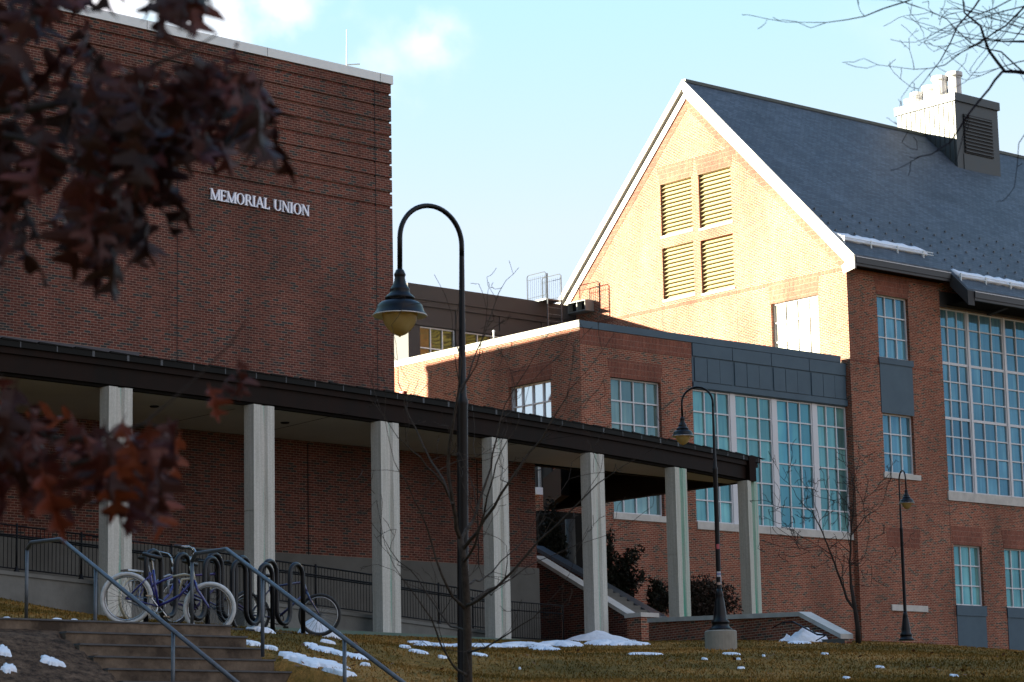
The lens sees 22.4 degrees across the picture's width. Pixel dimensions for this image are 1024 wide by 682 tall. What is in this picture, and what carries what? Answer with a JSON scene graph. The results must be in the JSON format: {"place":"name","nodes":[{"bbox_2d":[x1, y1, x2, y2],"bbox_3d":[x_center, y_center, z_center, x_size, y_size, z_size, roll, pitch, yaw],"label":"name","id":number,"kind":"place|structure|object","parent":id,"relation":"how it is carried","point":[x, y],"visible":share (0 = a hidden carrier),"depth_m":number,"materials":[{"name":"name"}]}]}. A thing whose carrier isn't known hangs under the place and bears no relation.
{"place":"outdoors","nodes":[
{"label":"outdoors","id":0,"kind":"place"},
{"bbox_2d":[0,597,1023,681],"bbox_3d":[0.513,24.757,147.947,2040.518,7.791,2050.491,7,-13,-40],"label":"ground","id":1,"kind":"structure","parent":0,"point":[28,648],"depth_m":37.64,"materials":[{"name":"green plant"}]},
{"bbox_2d":[0,617,291,681],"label":"garden steps","id":2,"kind":"structure","parent":1,"relation":"on","point":[126,651],"depth_m":31.99,"materials":[{"name":"grey concrete"}]},
{"bbox_2d":[24,537,239,681],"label":"handrail","id":3,"kind":"object","parent":2,"relation":"on","point":[207,658],"visible":0.82,"depth_m":32.10,"materials":[{"name":"grey metal"}]},
{"bbox_2d":[190,547,405,681],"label":"handrail","id":4,"kind":"object","parent":2,"relation":"on","point":[344,638],"visible":0.92,"depth_m":32.46,"materials":[{"name":"grey metal"}]},
{"bbox_2d":[0,0,301,544],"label":"oak tree","id":5,"kind":"object","parent":1,"relation":"on","point":[131,118],"visible":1,"depth_m":5.12,"materials":[{"name":"red plant"}]},
{"bbox_2d":[100,545,235,624],"bbox_3d":[-4.568,3.290,34.605,1.824,1.146,0.707,7,-7,0],"label":"bicycle","id":6,"kind":"object","parent":1,"relation":"on","point":[151,601],"visible":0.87,"depth_m":34.58,"materials":[{"name":"silver metal"}]},
{"bbox_2d":[118,545,229,623],"bbox_3d":[-4.743,3.494,36.559,0.707,1.126,2.383,-10,-14,33],"label":"bicycle","id":7,"kind":"object","parent":1,"relation":"on","point":[169,589],"visible":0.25,"depth_m":36.13,"materials":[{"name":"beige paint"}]},
{"bbox_2d":[158,559,258,627],"bbox_3d":[-4.388,3.714,37.827,0.629,1.028,2.187,-3,-12,37],"label":"bicycle","id":8,"kind":"object","parent":1,"relation":"on","point":[240,594],"visible":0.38,"depth_m":37.55,"materials":[{"name":"black"}]},
{"bbox_2d":[143,548,274,630],"bbox_3d":[-4.191,3.622,36.861,0.140,1.116,3.650,-6,-11,27],"label":"bicycle rack","id":9,"kind":"object","parent":1,"relation":"on","point":[235,563],"visible":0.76,"depth_m":36.83,"materials":[{"name":"black metal"}]},
{"bbox_2d":[0,570,484,636],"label":"ramp wall","id":10,"kind":"structure","parent":1,"relation":"on","point":[69,594],"depth_m":61.47,"materials":[{"name":"concrete"}]},
{"bbox_2d":[0,523,484,627],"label":"ramp railing","id":11,"kind":"object","parent":10,"relation":"on","point":[80,544],"visible":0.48,"depth_m":64.82,"materials":[{"name":"black metal"}]},
{"bbox_2d":[205,553,318,635],"bbox_3d":[-3.663,3.748,37.980,0.140,1.146,3.020,-6,-11,27],"label":"bicycle rack","id":12,"kind":"object","parent":1,"relation":"on","point":[273,563],"visible":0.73,"depth_m":38.04,"materials":[{"name":"black metal"}]},
{"bbox_2d":[0,0,540,640],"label":"brick hall","id":13,"kind":"structure","parent":1,"relation":"on","point":[292,278],"depth_m":71.76,"materials":[{"name":"brick"}]},
{"bbox_2d":[346,29,359,64],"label":"lightning rod","id":14,"kind":"object","parent":13,"relation":"attached to","point":[346,51],"visible":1,"depth_m":75.09,"materials":[{"name":"white metal"}]},
{"bbox_2d":[230,568,340,635],"bbox_3d":[-3.448,3.968,39.257,1.718,1.023,0.630,0,-13,0],"label":"bicycle","id":15,"kind":"object","parent":1,"relation":"on","point":[310,599],"visible":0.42,"depth_m":39.22,"materials":[{"name":"black"}]},
{"bbox_2d":[237,625,519,639],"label":"stained kerb","id":16,"kind":"structure","parent":1,"relation":"on","point":[363,632],"depth_m":67.02,"materials":[{"name":"grey concrete"}]},
{"bbox_2d":[0,337,764,638],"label":"covered walkway","id":17,"kind":"structure","parent":1,"relation":"on","point":[112,388],"depth_m":68.73,"materials":[{"name":"grey concrete"}]},
{"bbox_2d":[372,203,468,681],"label":"street lamp","id":18,"kind":"object","parent":1,"relation":"on","point":[388,311],"visible":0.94,"depth_m":20.45,"materials":[{"name":"black metal"}]},
{"bbox_2d":[0,617,958,678],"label":"snow","id":19,"kind":"structure","parent":1,"relation":"on","point":[801,635],"depth_m":39.49,"materials":[{"name":"white snow"}]},
{"bbox_2d":[472,601,563,639],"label":"stair railing","id":20,"kind":"object","parent":1,"relation":"on","point":[543,612],"visible":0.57,"depth_m":75.10,"materials":[{"name":"black metal"}]},
{"bbox_2d":[346,261,692,681],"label":"bare sapling","id":21,"kind":"object","parent":1,"relation":"on","point":[466,629],"visible":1,"depth_m":18.79,"materials":[{"name":"brown plant"}]},
{"bbox_2d":[536,496,570,560],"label":"evergreen shrub","id":22,"kind":"object","parent":1,"relation":"on","point":[555,542],"visible":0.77,"depth_m":84.09,"materials":[{"name":"green plant"}]},
{"bbox_2d":[93,639,1017,677],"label":"fallen leaves","id":23,"kind":"object","parent":1,"relation":"on","point":[913,650],"visible":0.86,"depth_m":38.08,"materials":[{"name":"brown plant"}]},
{"bbox_2d":[536,510,582,567],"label":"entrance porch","id":24,"kind":"object","parent":1,"relation":"on","point":[576,533],"visible":0.23,"depth_m":90.17,"materials":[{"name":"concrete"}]},
{"bbox_2d":[537,546,666,640],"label":"stair walls","id":25,"kind":"structure","parent":1,"relation":"on","point":[628,615],"depth_m":77.81,"materials":[{"name":"brick"}]},
{"bbox_2d":[394,320,855,640],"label":"flat roofed block","id":26,"kind":"structure","parent":1,"relation":"on","point":[776,401],"depth_m":97.14,"materials":[{"name":"red brick"}]},
{"bbox_2d":[394,283,575,360],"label":"roof penthouse","id":27,"kind":"object","parent":26,"relation":"on","point":[431,332],"visible":0.28,"depth_m":110.48,"materials":[{"name":"brown"}]},
{"bbox_2d":[420,326,454,354],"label":"window","id":28,"kind":"structure","parent":27,"relation":"in","point":[431,339],"depth_m":109.35,"materials":[{"name":"yellow glass"}]},
{"bbox_2d":[465,332,499,344],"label":"window","id":29,"kind":"structure","parent":27,"relation":"in","point":[470,338],"depth_m":110.80,"materials":[{"name":"yellow glass"}]},
{"bbox_2d":[527,271,562,325],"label":"roof ladder","id":30,"kind":"object","parent":27,"relation":"attached to","point":[547,299],"visible":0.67,"depth_m":113.30,"materials":[{"name":"white metal"}]},
{"bbox_2d":[511,380,550,417],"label":"window","id":31,"kind":"structure","parent":26,"relation":"in","point":[538,400],"depth_m":94.71,"materials":[{"name":"grey glass"}]},
{"bbox_2d":[535,467,552,510],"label":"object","id":32,"kind":"structure","parent":26,"relation":"attached to","point":[541,473],"depth_m":93.39,"materials":[{"name":"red brick"}]},
{"bbox_2d":[567,299,593,314],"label":"rooftop air conditioning unit","id":33,"kind":"structure","parent":26,"relation":"on","point":[583,306],"depth_m":113.84,"materials":[{"name":"grey metal"}]},
{"bbox_2d":[610,378,661,515],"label":"window","id":34,"kind":"structure","parent":26,"relation":"in","point":[634,404],"depth_m":94.36,"materials":[{"name":"blue glass"}]},
{"bbox_2d":[692,389,733,523],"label":"window","id":35,"kind":"structure","parent":26,"relation":"in","point":[702,403],"depth_m":96.76,"materials":[{"name":"blue glass"}]},
{"bbox_2d":[735,394,775,526],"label":"window","id":36,"kind":"structure","parent":26,"relation":"in","point":[752,414],"depth_m":98.35,"materials":[{"name":"blue glass"}]},
{"bbox_2d":[776,399,815,529],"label":"window","id":37,"kind":"structure","parent":26,"relation":"in","point":[794,419],"depth_m":99.61,"materials":[{"name":"blue glass"}]},
{"bbox_2d":[817,404,849,532],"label":"window","id":38,"kind":"structure","parent":26,"relation":"in","point":[831,420],"depth_m":100.98,"materials":[{"name":"blue glass"}]},
{"bbox_2d":[606,529,647,596],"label":"evergreen shrub","id":39,"kind":"object","parent":1,"relation":"on","point":[623,579],"visible":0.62,"depth_m":83.75,"materials":[{"name":"green plant"}]},
{"bbox_2d":[646,576,668,613],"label":"evergreen shrub","id":40,"kind":"object","parent":1,"relation":"on","point":[655,592],"visible":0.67,"depth_m":82.94,"materials":[{"name":"green plant"}]},
{"bbox_2d":[653,574,742,615],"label":"brown bush","id":41,"kind":"object","parent":1,"relation":"on","point":[702,601],"visible":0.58,"depth_m":79.77,"materials":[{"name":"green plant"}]},
{"bbox_2d":[704,630,736,649],"bbox_3d":[3.876,5.811,47.922,0.600,0.900,0.600,7,-13,-40],"label":"lamp footing","id":42,"kind":"object","parent":1,"relation":"on","point":[721,639],"visible":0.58,"depth_m":47.72,"materials":[{"name":"concrete"}]},
{"bbox_2d":[672,386,731,629],"bbox_3d":[3.533,3.116,48.446,1.022,4.598,0.440,-3,-10,10],"label":"street lamp","id":43,"kind":"object","parent":42,"relation":"on","point":[682,436],"visible":0.96,"depth_m":48.34,"materials":[{"name":"black metal"}]},
{"bbox_2d":[647,612,852,642],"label":"retaining wall","id":44,"kind":"structure","parent":1,"relation":"on","point":[757,626],"depth_m":67.79,"materials":[{"name":"red brick"}]},
{"bbox_2d":[556,79,1023,650],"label":"gabled hall","id":45,"kind":"structure","parent":1,"relation":"on","point":[730,213],"depth_m":106.80,"materials":[{"name":"red brick"}]},
{"bbox_2d":[773,295,819,352],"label":"window","id":46,"kind":"structure","parent":45,"relation":"in","point":[796,324],"depth_m":104.52,"materials":[{"name":"white metal"}]},
{"bbox_2d":[877,295,907,359],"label":"window","id":47,"kind":"structure","parent":45,"relation":"in","point":[891,312],"depth_m":104.19,"materials":[{"name":"blue glass"}]},
{"bbox_2d":[882,414,912,474],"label":"window","id":48,"kind":"structure","parent":45,"relation":"in","point":[897,436],"depth_m":103.40,"materials":[{"name":"blue glass"}]},
{"bbox_2d":[894,71,1000,176],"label":"roof cupola","id":49,"kind":"object","parent":45,"relation":"on","point":[937,120],"visible":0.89,"depth_m":120.25,"materials":[{"name":"metal"}]},
{"bbox_2d":[940,308,974,492],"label":"window","id":50,"kind":"structure","parent":45,"relation":"in","point":[953,322],"depth_m":106.19,"materials":[{"name":"blue glass"}]},
{"bbox_2d":[953,545,981,605],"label":"window","id":51,"kind":"structure","parent":45,"relation":"in","point":[966,558],"depth_m":105.03,"materials":[{"name":"blue"}]},
{"bbox_2d":[968,313,1010,496],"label":"window","id":52,"kind":"structure","parent":45,"relation":"in","point":[985,332],"depth_m":107.55,"materials":[{"name":"blue glass"}]},
{"bbox_2d":[1004,318,1023,497],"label":"window","id":53,"kind":"structure","parent":45,"relation":"in","point":[1014,329],"depth_m":108.79,"materials":[{"name":"blue glass"}]},
{"bbox_2d":[1004,549,1023,607],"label":"window","id":54,"kind":"structure","parent":45,"relation":"in","point":[1014,558],"depth_m":107.00,"materials":[{"name":"blue"}]},
{"bbox_2d":[772,621,826,640],"bbox_3d":[7.226,7.201,64.273,0.366,0.602,2.313,4,-11,-26],"label":"wall handrail","id":55,"kind":"object","parent":1,"relation":"on","point":[823,635],"depth_m":64.25,"materials":[{"name":"black metal"}]},
{"bbox_2d":[750,432,912,643],"bbox_3d":[8.044,4.949,64.743,4.116,5.254,1.979,-2,-10,5],"label":"bare tree","id":56,"kind":"object","parent":1,"relation":"on","point":[853,605],"visible":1,"depth_m":64.50,"materials":[{"name":"brown plant"}]},
{"bbox_2d":[750,0,1023,201],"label":"overhanging bare tree","id":57,"kind":"object","parent":1,"relation":"on","point":[1020,71],"visible":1,"depth_m":13.19,"materials":[{"name":"brown plant"}]},
{"bbox_2d":[898,470,914,640],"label":"street lamp","id":58,"kind":"object","parent":1,"relation":"on","point":[906,501],"visible":1,"depth_m":69.90,"materials":[{"name":"black metal"}]},
{"bbox_2d":[92,0,1023,303],"label":"sky","id":59,"kind":"structure","parent":0,"point":[525,121],"materials":[{"name":"blue"}]},
{"bbox_2d":[833,231,927,255],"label":"snow ridge","id":60,"kind":"structure","parent":0,"point":[840,235],"depth_m":104.51,"materials":[{"name":"white snow"}]},
{"bbox_2d":[951,269,1023,289],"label":"snow ridge","id":61,"kind":"structure","parent":0,"point":[957,272],"depth_m":107.29,"materials":[{"name":"white snow"}]}
]}

